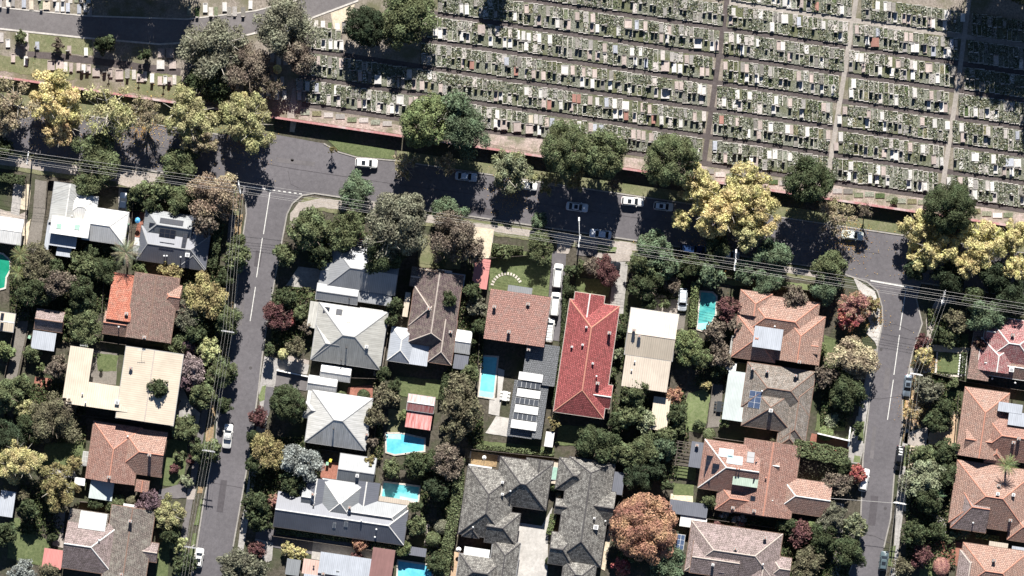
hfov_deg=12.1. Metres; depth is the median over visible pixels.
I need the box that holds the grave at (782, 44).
[780,42,784,51]
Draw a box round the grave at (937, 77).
[935,73,939,82]
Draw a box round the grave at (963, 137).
[961,131,964,142]
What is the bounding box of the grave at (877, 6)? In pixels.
[875,2,879,11]
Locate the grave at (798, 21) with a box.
[797,17,800,27]
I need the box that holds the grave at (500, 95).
[499,91,502,100]
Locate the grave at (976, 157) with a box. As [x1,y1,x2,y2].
[975,153,978,161]
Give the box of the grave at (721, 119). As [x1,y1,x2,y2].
[719,116,723,125]
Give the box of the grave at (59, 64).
[56,60,63,68]
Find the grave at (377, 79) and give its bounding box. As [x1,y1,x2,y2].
[374,75,380,83]
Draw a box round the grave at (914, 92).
[912,88,916,99]
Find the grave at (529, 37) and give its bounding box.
[527,33,530,42]
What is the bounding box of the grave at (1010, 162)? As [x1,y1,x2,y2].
[1005,158,1013,168]
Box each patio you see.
[0,209,26,225]
[11,184,22,215]
[20,184,30,209]
[21,219,30,244]
[34,377,51,394]
[52,505,64,547]
[89,350,117,384]
[135,212,144,236]
[311,537,372,559]
[320,460,338,478]
[347,385,372,397]
[449,552,463,575]
[471,451,497,466]
[486,416,512,436]
[488,368,503,415]
[670,494,692,501]
[707,384,722,427]
[932,515,949,533]
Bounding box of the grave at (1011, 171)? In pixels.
[1009,166,1013,176]
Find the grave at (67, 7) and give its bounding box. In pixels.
[66,3,69,11]
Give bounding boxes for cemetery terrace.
[296,0,1023,207]
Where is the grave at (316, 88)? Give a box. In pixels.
[315,83,318,93]
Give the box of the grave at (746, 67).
[745,64,748,73]
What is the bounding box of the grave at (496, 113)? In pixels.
[495,110,498,119]
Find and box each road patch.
[217,480,226,511]
[237,298,244,325]
[254,250,261,266]
[470,206,498,215]
[832,248,858,256]
[868,496,877,525]
[870,427,875,458]
[883,368,890,389]
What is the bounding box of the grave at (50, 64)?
[47,60,54,69]
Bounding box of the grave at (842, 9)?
[840,4,843,14]
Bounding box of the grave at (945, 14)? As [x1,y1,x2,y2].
[944,10,947,20]
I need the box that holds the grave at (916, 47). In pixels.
[915,42,918,52]
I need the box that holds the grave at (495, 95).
[494,90,497,101]
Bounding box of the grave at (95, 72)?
[92,68,99,76]
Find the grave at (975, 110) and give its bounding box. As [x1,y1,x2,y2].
[973,106,977,116]
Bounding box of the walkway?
[551,462,557,483]
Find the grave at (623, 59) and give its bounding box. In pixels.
[622,54,625,65]
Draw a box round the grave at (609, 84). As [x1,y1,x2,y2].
[608,80,611,89]
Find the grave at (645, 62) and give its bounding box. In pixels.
[644,57,647,67]
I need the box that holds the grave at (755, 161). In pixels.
[754,157,757,166]
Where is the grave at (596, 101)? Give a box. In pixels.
[595,97,598,106]
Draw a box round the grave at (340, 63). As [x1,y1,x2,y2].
[339,58,342,69]
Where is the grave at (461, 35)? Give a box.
[460,30,463,40]
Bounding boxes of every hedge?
[0,171,25,185]
[207,223,224,268]
[275,528,373,546]
[372,542,409,554]
[437,458,464,575]
[438,372,450,399]
[476,444,554,455]
[491,243,523,252]
[546,514,556,534]
[551,275,569,406]
[655,268,688,278]
[688,281,699,327]
[793,439,848,465]
[959,352,966,373]
[975,532,999,540]
[1007,315,1023,319]
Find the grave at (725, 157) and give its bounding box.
[723,151,726,162]
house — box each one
[0,216,24,245]
[34,308,64,332]
[44,181,129,256]
[61,504,158,575]
[63,344,183,425]
[85,420,167,492]
[102,272,185,343]
[133,210,210,270]
[273,475,408,545]
[302,389,372,450]
[302,552,370,575]
[307,301,388,369]
[315,243,398,305]
[407,266,463,365]
[456,542,520,575]
[458,456,553,544]
[484,289,550,346]
[507,344,559,439]
[547,456,615,575]
[553,291,619,418]
[621,307,678,391]
[684,520,791,575]
[697,438,832,519]
[731,289,825,365]
[741,361,815,444]
[948,459,1023,542]
[955,386,1023,464]
[956,541,1023,575]
[967,317,1023,383]
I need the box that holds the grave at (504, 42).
[503,37,506,47]
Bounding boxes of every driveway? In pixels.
[118,188,131,254]
[158,484,186,498]
[175,389,199,424]
[187,488,195,498]
[255,529,312,553]
[255,539,272,561]
[262,357,308,385]
[275,372,307,390]
[286,267,319,289]
[286,356,308,364]
[474,227,493,258]
[516,507,552,575]
[548,251,565,340]
[557,233,573,253]
[576,243,597,256]
[597,241,631,260]
[610,261,627,315]
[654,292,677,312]
[676,313,685,331]
[809,433,848,451]
[866,324,880,345]
[903,427,928,446]
[925,540,962,565]
[926,412,957,444]
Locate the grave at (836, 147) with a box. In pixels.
[834,143,838,150]
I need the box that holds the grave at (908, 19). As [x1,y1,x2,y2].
[907,14,910,24]
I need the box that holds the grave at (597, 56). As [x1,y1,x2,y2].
[595,50,599,60]
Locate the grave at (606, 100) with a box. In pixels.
[604,98,608,108]
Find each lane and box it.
[27,51,180,75]
[298,74,1023,184]
[301,102,1023,212]
[307,47,1023,157]
[373,30,1023,129]
[428,11,1023,101]
[514,0,1023,74]
[701,0,729,165]
[729,0,1023,46]
[828,0,857,175]
[941,0,970,185]
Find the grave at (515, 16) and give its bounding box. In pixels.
[513,11,516,20]
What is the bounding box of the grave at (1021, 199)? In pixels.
[1020,195,1023,204]
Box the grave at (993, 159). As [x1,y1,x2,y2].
[991,155,995,163]
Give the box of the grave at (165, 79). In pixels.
[163,76,166,83]
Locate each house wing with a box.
[369,547,394,575]
[386,326,429,365]
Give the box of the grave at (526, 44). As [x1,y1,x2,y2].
[524,40,528,50]
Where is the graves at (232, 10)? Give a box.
[0,0,339,99]
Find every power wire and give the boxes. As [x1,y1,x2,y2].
[1,148,1023,303]
[1,157,1022,312]
[1,159,1023,314]
[4,154,1019,308]
[5,152,1020,306]
[182,189,234,571]
[185,188,237,571]
[188,194,240,574]
[191,189,243,572]
[886,297,940,572]
[890,299,943,570]
[893,298,947,575]
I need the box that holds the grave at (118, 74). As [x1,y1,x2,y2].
[115,70,122,78]
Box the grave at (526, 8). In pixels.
[524,4,528,14]
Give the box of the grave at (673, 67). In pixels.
[672,62,676,72]
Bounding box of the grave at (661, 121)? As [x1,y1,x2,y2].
[659,114,663,124]
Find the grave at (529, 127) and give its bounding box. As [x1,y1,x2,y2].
[526,123,532,133]
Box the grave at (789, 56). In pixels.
[787,51,790,60]
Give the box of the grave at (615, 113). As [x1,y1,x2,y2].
[613,108,617,118]
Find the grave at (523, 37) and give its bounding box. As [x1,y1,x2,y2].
[521,31,524,41]
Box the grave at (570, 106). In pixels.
[569,102,572,111]
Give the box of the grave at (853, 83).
[851,79,855,87]
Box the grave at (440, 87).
[439,84,442,92]
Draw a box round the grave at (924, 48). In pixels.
[923,44,926,52]
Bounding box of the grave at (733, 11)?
[731,8,735,17]
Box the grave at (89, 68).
[87,65,90,72]
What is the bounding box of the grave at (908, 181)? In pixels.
[906,179,910,188]
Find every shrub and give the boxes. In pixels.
[0,341,16,361]
[14,28,26,43]
[17,488,29,502]
[21,345,42,362]
[36,362,44,371]
[37,563,60,575]
[46,532,58,542]
[51,37,64,50]
[62,306,77,328]
[66,455,82,470]
[79,244,99,260]
[87,498,105,509]
[103,495,124,516]
[118,494,124,500]
[125,494,136,504]
[131,261,147,272]
[137,49,151,59]
[156,261,183,278]
[169,463,180,474]
[169,537,188,553]
[170,413,199,440]
[173,450,184,461]
[180,474,193,487]
[181,341,195,357]
[185,454,194,465]
[189,437,201,450]
[217,397,233,413]
[229,374,237,383]
[231,231,245,245]
[246,430,259,444]
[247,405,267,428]
[247,540,267,558]
[264,342,274,356]
[267,494,276,509]
[273,65,281,73]
[278,348,288,359]
[281,541,294,558]
[284,314,295,327]
[291,304,307,322]
[294,547,307,560]
[298,319,311,334]
[327,146,337,153]
[345,205,356,216]
[350,538,369,554]
[350,551,363,557]
[357,389,370,397]
[364,455,374,465]
[366,438,378,447]
[376,366,391,382]
[384,314,398,325]
[387,377,402,393]
[395,541,410,556]
[398,409,406,421]
[408,501,423,512]
[425,531,440,545]
[433,519,449,534]
[442,290,456,306]
[471,339,476,345]
[495,248,512,259]
[530,212,547,231]
[547,413,559,430]
[549,482,556,490]
[555,491,562,497]
[562,285,578,299]
[563,265,579,277]
[577,259,585,272]
[583,256,602,274]
[593,253,619,287]
[610,367,615,379]
[610,557,630,575]
[613,348,622,360]
[615,323,626,339]
[640,298,657,309]
[658,299,670,308]
[660,480,674,489]
[663,277,680,296]
[665,386,683,403]
[674,419,686,434]
[692,419,705,429]
[699,380,712,389]
[700,494,716,509]
[702,427,715,439]
[710,364,727,378]
[719,417,729,427]
[719,511,731,520]
[727,318,742,330]
[731,515,746,526]
[770,435,776,441]
[804,519,816,536]
[817,425,833,440]
[820,341,826,355]
[824,412,838,427]
[834,457,851,474]
[848,463,866,483]
[851,421,863,435]
[867,296,879,311]
[890,197,897,204]
[914,347,932,365]
[915,333,932,347]
[926,520,946,539]
[931,325,946,343]
[932,556,949,575]
[941,328,959,349]
[944,531,961,543]
[946,416,954,427]
[948,377,958,387]
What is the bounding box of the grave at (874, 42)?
[871,38,878,46]
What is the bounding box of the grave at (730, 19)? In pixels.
[729,15,732,24]
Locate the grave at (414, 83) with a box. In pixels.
[412,78,415,88]
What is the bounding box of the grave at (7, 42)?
[6,39,9,46]
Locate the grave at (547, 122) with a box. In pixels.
[545,117,548,127]
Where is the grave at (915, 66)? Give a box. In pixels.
[913,61,916,71]
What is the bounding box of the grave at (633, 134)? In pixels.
[631,130,635,140]
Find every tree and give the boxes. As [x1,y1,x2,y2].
[0,75,41,131]
[0,96,23,137]
[0,136,13,159]
[0,378,24,414]
[0,416,26,449]
[0,439,47,485]
[0,521,17,546]
[6,558,37,575]
[8,264,24,283]
[10,246,29,265]
[12,373,31,395]
[13,399,33,417]
[14,273,52,307]
[16,412,54,444]
[16,498,38,519]
[19,240,56,284]
[28,68,82,125]
[29,391,81,445]
[38,269,81,299]
[38,461,81,513]
[41,111,80,147]
[43,258,63,273]
[43,353,67,378]
[56,397,78,417]
[68,275,96,311]
[68,306,102,346]
[69,131,120,180]
[69,250,99,277]
[71,161,108,196]
[77,83,137,142]
[91,256,122,285]
[93,34,115,56]
[111,239,141,268]
[126,92,166,131]
[128,180,151,206]
[134,489,162,510]
[142,196,162,213]
[146,378,167,398]
[149,176,174,202]
[154,492,187,529]
[159,524,180,545]
[160,147,199,179]
[162,82,220,145]
[164,332,188,353]
[167,184,196,215]
[172,548,197,575]
[174,299,202,331]
[176,17,248,82]
[177,126,218,153]
[179,371,195,391]
[181,60,232,104]
[181,314,209,345]
[181,352,205,385]
[183,270,229,319]
[185,171,243,225]
[189,379,216,409]
[190,438,221,469]
[192,207,218,237]
[194,336,221,366]
[205,355,237,389]
[214,172,237,193]
[214,302,243,335]
[215,547,270,575]
[217,267,236,286]
[218,91,276,155]
[221,242,251,273]
[224,38,273,92]
[229,91,251,108]
[240,489,270,519]
[245,453,265,472]
[248,509,273,532]
[250,430,284,469]
[252,0,324,58]
[259,77,285,98]
[262,301,292,331]
[269,384,307,423]
[270,286,296,309]
[272,242,299,266]
[277,32,316,75]
[279,470,306,496]
[280,444,325,483]
[285,205,333,251]
[285,336,305,359]
[307,241,332,270]
[324,208,367,252]
[338,168,374,209]
[342,5,385,48]
[362,191,427,262]
[364,237,405,274]
[364,405,388,427]
[372,381,401,406]
[375,0,438,50]
[382,457,399,478]
[386,296,403,315]
[392,153,420,180]
[397,192,426,226]
[399,92,450,148]
[399,451,427,479]
[406,514,426,535]
[422,476,450,501]
[423,449,444,474]
[425,551,447,575]
[428,209,476,262]
[430,195,470,224]
[431,442,465,480]
[433,152,455,176]
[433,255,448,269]
[438,416,476,442]
[440,88,467,118]
[440,371,484,427]
[442,96,490,161]
[458,236,485,265]
[460,365,478,381]
[461,281,481,301]
[465,296,487,316]
[471,316,485,335]
[491,148,540,194]
[525,230,553,265]
[539,119,588,178]
[539,172,563,196]
[566,170,588,191]
[574,438,590,457]
[575,423,621,464]
[576,127,628,180]
[607,178,622,193]
[607,411,630,433]
[609,492,678,565]
[610,440,634,466]
[616,403,647,428]
[616,542,638,562]
[619,380,649,405]
[623,463,652,491]
[625,251,657,277]
[626,430,658,466]
[627,266,663,302]
[636,228,674,267]
[636,409,655,434]
[641,133,699,187]
[643,455,666,480]
[649,542,685,575]
[653,433,676,461]
[654,254,682,280]
[654,424,677,441]
[667,402,686,424]
[671,208,691,230]
[674,329,711,366]
[677,162,723,214]
[681,253,703,276]
[688,181,744,238]
[694,348,713,367]
[696,260,726,288]
[702,318,727,344]
[704,235,730,266]
[708,340,734,367]
[715,296,741,322]
[724,160,772,199]
[732,183,781,236]
[732,218,764,253]
[734,258,759,285]
[751,236,793,269]
[752,266,784,293]
[777,516,803,537]
[781,155,835,203]
[782,284,808,308]
[789,518,812,548]
[791,545,826,575]
[809,273,840,306]
[810,249,848,285]
[810,522,836,554]
[814,364,840,389]
[815,501,847,531]
[817,195,858,239]
[820,471,853,495]
[823,335,881,379]
[828,369,864,411]
[833,534,866,567]
[837,290,879,324]
[837,308,858,331]
[839,512,867,539]
[851,390,867,407]
[856,203,872,218]
[891,555,914,575]
[896,208,939,243]
[897,473,912,492]
[899,519,926,549]
[901,456,945,497]
[902,258,926,280]
[903,399,923,419]
[906,234,958,271]
[909,444,936,467]
[910,544,933,568]
[911,374,931,392]
[913,487,942,515]
[918,377,944,405]
[922,180,977,234]
[922,408,950,432]
[929,261,964,295]
[930,396,953,419]
[933,437,959,465]
[933,489,945,502]
[934,461,956,490]
[941,309,970,333]
[948,218,1006,268]
[951,249,982,279]
[960,530,971,538]
[962,285,985,312]
[966,299,1008,330]
[970,336,987,350]
[976,261,1011,293]
[991,277,1023,317]
[995,217,1023,257]
[998,454,1019,476]
[1001,252,1023,279]
[1012,0,1023,4]
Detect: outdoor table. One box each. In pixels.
[502,391,507,400]
[716,401,721,411]
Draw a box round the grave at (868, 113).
[867,110,870,119]
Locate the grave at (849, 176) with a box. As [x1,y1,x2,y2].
[847,171,850,180]
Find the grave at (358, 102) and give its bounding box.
[357,98,361,107]
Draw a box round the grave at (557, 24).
[555,17,559,27]
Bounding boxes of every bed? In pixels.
[299,111,401,134]
[482,134,542,152]
[623,157,647,170]
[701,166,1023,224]
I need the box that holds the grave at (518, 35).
[516,30,519,39]
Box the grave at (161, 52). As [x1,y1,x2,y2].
[158,48,164,57]
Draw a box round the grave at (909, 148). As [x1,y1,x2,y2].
[908,143,911,153]
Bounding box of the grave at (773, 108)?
[771,104,775,113]
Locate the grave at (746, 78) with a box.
[744,72,748,81]
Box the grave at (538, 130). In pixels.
[537,126,540,134]
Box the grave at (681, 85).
[679,81,683,91]
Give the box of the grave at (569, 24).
[567,19,570,29]
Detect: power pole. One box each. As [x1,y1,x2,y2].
[578,217,580,247]
[733,249,736,270]
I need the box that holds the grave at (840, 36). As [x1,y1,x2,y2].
[838,31,841,41]
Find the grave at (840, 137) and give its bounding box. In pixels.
[838,132,842,142]
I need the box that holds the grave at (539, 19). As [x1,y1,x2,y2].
[537,14,540,25]
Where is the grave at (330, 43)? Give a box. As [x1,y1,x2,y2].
[329,38,332,48]
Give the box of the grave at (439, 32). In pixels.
[438,27,441,38]
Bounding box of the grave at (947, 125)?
[945,121,949,130]
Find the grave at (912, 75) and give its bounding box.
[911,69,914,79]
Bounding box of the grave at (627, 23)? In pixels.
[624,19,631,28]
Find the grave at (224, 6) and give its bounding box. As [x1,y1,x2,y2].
[222,2,226,11]
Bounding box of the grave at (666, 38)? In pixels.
[665,33,668,43]
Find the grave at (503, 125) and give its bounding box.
[500,121,507,129]
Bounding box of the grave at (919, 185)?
[918,180,921,190]
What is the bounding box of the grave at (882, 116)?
[880,112,883,121]
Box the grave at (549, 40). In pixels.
[548,35,551,45]
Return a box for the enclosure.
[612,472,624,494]
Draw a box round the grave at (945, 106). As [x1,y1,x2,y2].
[944,102,947,111]
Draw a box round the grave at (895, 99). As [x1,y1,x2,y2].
[894,95,897,104]
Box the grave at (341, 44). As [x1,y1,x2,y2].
[339,40,343,49]
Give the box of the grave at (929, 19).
[927,16,931,27]
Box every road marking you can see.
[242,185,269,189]
[256,238,262,276]
[263,190,270,233]
[870,280,912,288]
[887,380,893,419]
[894,335,899,372]
[899,290,905,329]
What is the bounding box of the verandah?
[722,370,745,421]
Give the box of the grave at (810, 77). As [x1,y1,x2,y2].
[809,73,812,82]
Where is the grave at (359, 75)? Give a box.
[358,70,361,80]
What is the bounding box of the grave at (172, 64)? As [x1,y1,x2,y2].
[169,60,175,68]
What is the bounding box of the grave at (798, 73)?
[796,71,800,82]
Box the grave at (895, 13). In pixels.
[893,11,897,21]
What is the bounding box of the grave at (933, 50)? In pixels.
[931,46,935,55]
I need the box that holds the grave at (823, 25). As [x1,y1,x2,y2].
[821,21,824,29]
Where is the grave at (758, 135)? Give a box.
[757,129,760,139]
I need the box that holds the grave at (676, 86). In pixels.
[675,81,678,91]
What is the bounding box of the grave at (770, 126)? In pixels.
[768,122,772,132]
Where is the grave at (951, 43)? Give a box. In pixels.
[950,39,953,49]
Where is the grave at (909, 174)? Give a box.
[908,170,911,179]
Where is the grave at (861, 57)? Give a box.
[859,53,863,63]
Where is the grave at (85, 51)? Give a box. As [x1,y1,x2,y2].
[84,48,87,55]
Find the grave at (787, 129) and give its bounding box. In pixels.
[785,125,789,133]
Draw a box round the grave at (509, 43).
[508,39,511,47]
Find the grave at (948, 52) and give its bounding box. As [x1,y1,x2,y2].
[947,47,950,56]
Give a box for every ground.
[0,0,1023,212]
[0,78,1023,575]
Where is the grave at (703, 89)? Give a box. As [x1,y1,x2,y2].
[702,86,705,93]
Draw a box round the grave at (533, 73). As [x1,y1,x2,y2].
[531,68,535,78]
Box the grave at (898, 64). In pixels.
[896,59,900,67]
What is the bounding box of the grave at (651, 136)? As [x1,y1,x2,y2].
[649,133,653,142]
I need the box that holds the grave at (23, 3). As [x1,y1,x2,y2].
[22,0,25,7]
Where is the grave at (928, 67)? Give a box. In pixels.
[925,63,931,71]
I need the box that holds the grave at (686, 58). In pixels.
[684,55,688,65]
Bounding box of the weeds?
[296,0,1023,206]
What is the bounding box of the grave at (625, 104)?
[622,101,628,111]
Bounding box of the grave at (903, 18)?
[902,15,905,22]
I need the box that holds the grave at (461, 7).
[459,3,462,13]
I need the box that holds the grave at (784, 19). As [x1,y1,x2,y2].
[781,14,787,23]
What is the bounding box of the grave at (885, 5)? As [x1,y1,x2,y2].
[883,1,886,11]
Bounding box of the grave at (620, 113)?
[619,109,622,118]
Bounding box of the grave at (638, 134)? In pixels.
[637,130,640,140]
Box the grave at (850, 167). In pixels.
[848,162,852,171]
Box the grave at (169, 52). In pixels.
[166,48,173,57]
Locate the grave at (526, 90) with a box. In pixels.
[524,87,528,94]
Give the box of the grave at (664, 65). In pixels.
[661,60,668,71]
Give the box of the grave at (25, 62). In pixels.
[24,56,27,65]
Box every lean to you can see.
[81,451,88,465]
[688,441,703,467]
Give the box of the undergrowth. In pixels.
[9,185,961,575]
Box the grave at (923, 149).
[921,145,924,154]
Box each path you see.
[6,179,46,424]
[41,466,77,478]
[287,88,296,117]
[290,121,295,131]
[331,4,354,32]
[373,325,388,375]
[424,524,438,547]
[469,451,622,472]
[601,514,613,570]
[609,320,619,383]
[903,445,914,510]
[922,296,955,373]
[932,345,969,353]
[935,352,959,376]
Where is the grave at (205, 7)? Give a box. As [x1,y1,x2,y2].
[203,3,207,11]
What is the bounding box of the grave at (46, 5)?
[43,2,49,9]
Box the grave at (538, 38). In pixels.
[537,34,540,43]
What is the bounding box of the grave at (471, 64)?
[470,60,473,68]
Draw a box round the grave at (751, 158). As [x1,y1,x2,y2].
[749,155,753,163]
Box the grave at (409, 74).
[404,69,411,79]
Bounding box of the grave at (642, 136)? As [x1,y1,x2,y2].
[641,131,644,141]
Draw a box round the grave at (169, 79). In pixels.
[168,77,171,85]
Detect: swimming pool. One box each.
[0,252,11,289]
[380,481,420,502]
[385,432,425,455]
[396,559,432,575]
[478,355,498,399]
[696,290,717,331]
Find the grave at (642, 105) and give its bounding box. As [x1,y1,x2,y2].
[641,103,644,113]
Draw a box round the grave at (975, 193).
[973,188,976,199]
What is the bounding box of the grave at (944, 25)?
[943,19,946,29]
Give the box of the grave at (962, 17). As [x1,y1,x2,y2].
[960,13,964,21]
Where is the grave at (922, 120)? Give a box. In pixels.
[920,117,924,127]
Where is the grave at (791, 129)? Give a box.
[789,125,792,135]
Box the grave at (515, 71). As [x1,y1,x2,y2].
[514,67,517,74]
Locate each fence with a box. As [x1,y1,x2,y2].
[4,181,26,416]
[15,331,28,415]
[45,182,48,212]
[100,281,170,351]
[130,200,133,252]
[271,535,371,549]
[319,449,367,456]
[471,449,622,471]
[705,385,712,432]
[711,519,772,527]
[932,373,1023,390]
[954,394,958,442]
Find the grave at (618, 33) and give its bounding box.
[616,26,620,35]
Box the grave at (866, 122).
[865,117,869,127]
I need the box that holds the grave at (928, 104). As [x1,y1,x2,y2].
[927,99,930,109]
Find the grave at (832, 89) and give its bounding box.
[831,84,835,95]
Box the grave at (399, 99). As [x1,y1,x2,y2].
[396,95,403,103]
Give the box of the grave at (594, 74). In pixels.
[592,69,596,79]
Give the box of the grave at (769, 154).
[767,151,771,159]
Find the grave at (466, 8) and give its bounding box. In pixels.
[465,3,468,14]
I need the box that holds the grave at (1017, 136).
[1015,131,1019,141]
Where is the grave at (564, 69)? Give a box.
[561,65,567,74]
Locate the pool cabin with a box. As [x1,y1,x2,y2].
[409,546,426,556]
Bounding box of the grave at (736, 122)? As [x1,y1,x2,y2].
[735,118,738,127]
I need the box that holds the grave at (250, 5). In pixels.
[248,0,252,8]
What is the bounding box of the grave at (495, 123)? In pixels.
[494,118,497,127]
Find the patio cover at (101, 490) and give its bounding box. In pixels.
[88,480,113,500]
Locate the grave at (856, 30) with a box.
[855,25,858,35]
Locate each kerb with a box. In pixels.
[0,0,296,19]
[0,0,357,44]
[12,150,246,575]
[18,105,218,134]
[232,193,882,573]
[324,143,1023,252]
[883,282,994,547]
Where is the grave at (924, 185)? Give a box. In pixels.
[923,181,926,190]
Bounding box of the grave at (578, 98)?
[577,94,580,103]
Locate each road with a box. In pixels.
[0,0,355,42]
[0,109,1023,575]
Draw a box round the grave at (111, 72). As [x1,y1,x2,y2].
[109,68,112,76]
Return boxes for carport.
[31,330,56,350]
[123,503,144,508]
[306,374,337,392]
[320,364,351,382]
[472,259,490,289]
[670,499,707,526]
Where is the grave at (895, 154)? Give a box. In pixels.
[894,150,897,160]
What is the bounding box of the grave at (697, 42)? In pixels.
[694,37,701,47]
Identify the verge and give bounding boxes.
[0,79,274,133]
[0,151,242,215]
[190,533,195,555]
[194,499,201,524]
[197,214,242,492]
[258,385,265,401]
[301,197,830,279]
[328,140,394,158]
[397,150,1023,251]
[853,455,860,462]
[858,421,864,440]
[888,545,895,566]
[903,375,918,437]
[903,445,909,465]
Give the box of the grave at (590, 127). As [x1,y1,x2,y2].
[588,123,592,133]
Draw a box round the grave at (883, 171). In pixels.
[881,167,885,176]
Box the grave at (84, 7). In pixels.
[83,3,86,11]
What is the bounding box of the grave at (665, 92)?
[661,88,669,98]
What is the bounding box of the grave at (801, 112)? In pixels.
[799,108,803,117]
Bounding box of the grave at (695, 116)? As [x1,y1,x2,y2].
[693,112,696,121]
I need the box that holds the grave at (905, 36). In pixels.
[904,32,907,42]
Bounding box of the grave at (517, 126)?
[513,121,520,131]
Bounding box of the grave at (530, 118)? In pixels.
[529,115,532,123]
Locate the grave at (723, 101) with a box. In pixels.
[722,97,725,106]
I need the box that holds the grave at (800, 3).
[799,0,802,7]
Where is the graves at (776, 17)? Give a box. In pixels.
[296,0,1023,206]
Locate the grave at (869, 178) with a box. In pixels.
[868,173,871,183]
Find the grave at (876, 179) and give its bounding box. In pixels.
[875,175,878,183]
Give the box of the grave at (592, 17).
[591,14,594,23]
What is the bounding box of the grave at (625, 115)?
[624,109,627,119]
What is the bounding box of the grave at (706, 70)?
[705,66,708,75]
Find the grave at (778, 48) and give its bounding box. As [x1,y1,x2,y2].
[776,40,780,51]
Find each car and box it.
[118,192,126,210]
[195,548,203,567]
[222,424,232,448]
[355,158,377,168]
[455,171,476,181]
[517,181,537,190]
[545,318,554,341]
[550,292,560,315]
[552,263,562,287]
[566,202,587,211]
[589,229,611,239]
[601,260,620,269]
[621,196,643,206]
[653,201,673,211]
[677,288,687,310]
[680,243,701,254]
[700,245,708,253]
[722,249,739,259]
[841,230,862,240]
[858,469,869,491]
[878,551,888,570]
[894,445,904,470]
[902,374,912,396]
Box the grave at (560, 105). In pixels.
[559,100,562,109]
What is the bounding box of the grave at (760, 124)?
[758,120,761,131]
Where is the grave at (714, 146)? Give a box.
[713,141,716,151]
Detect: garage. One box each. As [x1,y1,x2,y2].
[336,453,376,482]
[649,396,670,429]
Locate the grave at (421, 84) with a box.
[420,79,423,89]
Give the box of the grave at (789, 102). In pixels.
[788,99,791,108]
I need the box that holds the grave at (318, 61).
[316,56,319,66]
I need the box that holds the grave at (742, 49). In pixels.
[740,43,743,54]
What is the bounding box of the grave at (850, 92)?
[849,88,852,97]
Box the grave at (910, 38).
[909,33,912,43]
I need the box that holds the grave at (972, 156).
[971,152,975,160]
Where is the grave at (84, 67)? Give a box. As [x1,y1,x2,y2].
[81,64,85,72]
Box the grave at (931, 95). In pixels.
[929,91,932,101]
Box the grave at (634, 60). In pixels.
[633,56,636,65]
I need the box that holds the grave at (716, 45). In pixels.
[715,40,718,50]
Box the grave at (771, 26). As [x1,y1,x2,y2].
[770,22,773,31]
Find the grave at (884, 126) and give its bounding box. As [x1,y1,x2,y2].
[882,120,885,130]
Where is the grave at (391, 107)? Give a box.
[390,103,393,112]
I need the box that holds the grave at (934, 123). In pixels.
[932,119,936,127]
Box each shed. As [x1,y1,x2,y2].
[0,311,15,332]
[0,490,15,517]
[42,548,62,569]
[74,477,85,485]
[285,558,300,575]
[405,393,435,429]
[453,354,468,369]
[454,329,472,354]
[544,431,553,446]
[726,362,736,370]
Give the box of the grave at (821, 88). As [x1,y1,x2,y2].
[820,83,823,93]
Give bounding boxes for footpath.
[0,156,193,186]
[116,168,159,187]
[175,214,233,575]
[238,356,273,550]
[263,386,273,415]
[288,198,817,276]
[830,502,843,575]
[848,416,863,463]
[854,278,879,324]
[858,349,875,442]
[891,368,917,575]
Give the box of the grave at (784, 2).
[782,0,786,6]
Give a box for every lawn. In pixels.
[0,55,74,79]
[7,518,50,565]
[29,33,92,55]
[42,442,84,466]
[97,353,117,370]
[123,71,183,98]
[155,539,169,575]
[160,439,187,485]
[293,290,315,298]
[387,409,405,432]
[397,376,447,398]
[418,235,461,268]
[482,441,553,453]
[489,248,551,296]
[555,425,587,445]
[575,278,609,296]
[597,244,615,253]
[673,466,695,479]
[673,482,693,495]
[684,390,709,432]
[721,275,825,291]
[815,410,844,430]
[821,335,838,367]
[919,561,940,575]
[937,352,960,372]
[939,333,968,346]
[943,390,959,411]
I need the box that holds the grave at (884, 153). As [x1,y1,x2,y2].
[882,148,885,157]
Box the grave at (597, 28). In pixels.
[595,24,598,32]
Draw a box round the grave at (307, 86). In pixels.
[305,82,309,92]
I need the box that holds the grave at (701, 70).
[700,65,703,75]
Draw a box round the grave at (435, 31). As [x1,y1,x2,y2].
[433,27,437,35]
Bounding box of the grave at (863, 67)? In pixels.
[862,61,865,72]
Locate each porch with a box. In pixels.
[402,292,410,316]
[469,464,491,468]
[507,285,532,293]
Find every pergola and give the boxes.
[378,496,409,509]
[675,440,690,465]
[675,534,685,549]
[729,335,733,353]
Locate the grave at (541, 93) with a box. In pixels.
[539,89,542,98]
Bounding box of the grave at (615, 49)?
[613,45,617,53]
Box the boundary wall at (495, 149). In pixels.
[0,76,1007,225]
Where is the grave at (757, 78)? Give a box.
[755,73,758,82]
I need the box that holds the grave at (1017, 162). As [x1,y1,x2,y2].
[1014,159,1020,168]
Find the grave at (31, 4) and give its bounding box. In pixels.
[29,0,33,9]
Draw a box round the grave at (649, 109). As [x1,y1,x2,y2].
[647,105,650,114]
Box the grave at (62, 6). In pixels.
[61,2,64,11]
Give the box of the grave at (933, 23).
[931,17,934,28]
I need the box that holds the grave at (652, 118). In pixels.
[651,114,654,123]
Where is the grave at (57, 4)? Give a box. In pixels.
[55,2,59,11]
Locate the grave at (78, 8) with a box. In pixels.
[77,4,80,13]
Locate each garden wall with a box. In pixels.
[277,370,307,376]
[817,433,849,440]

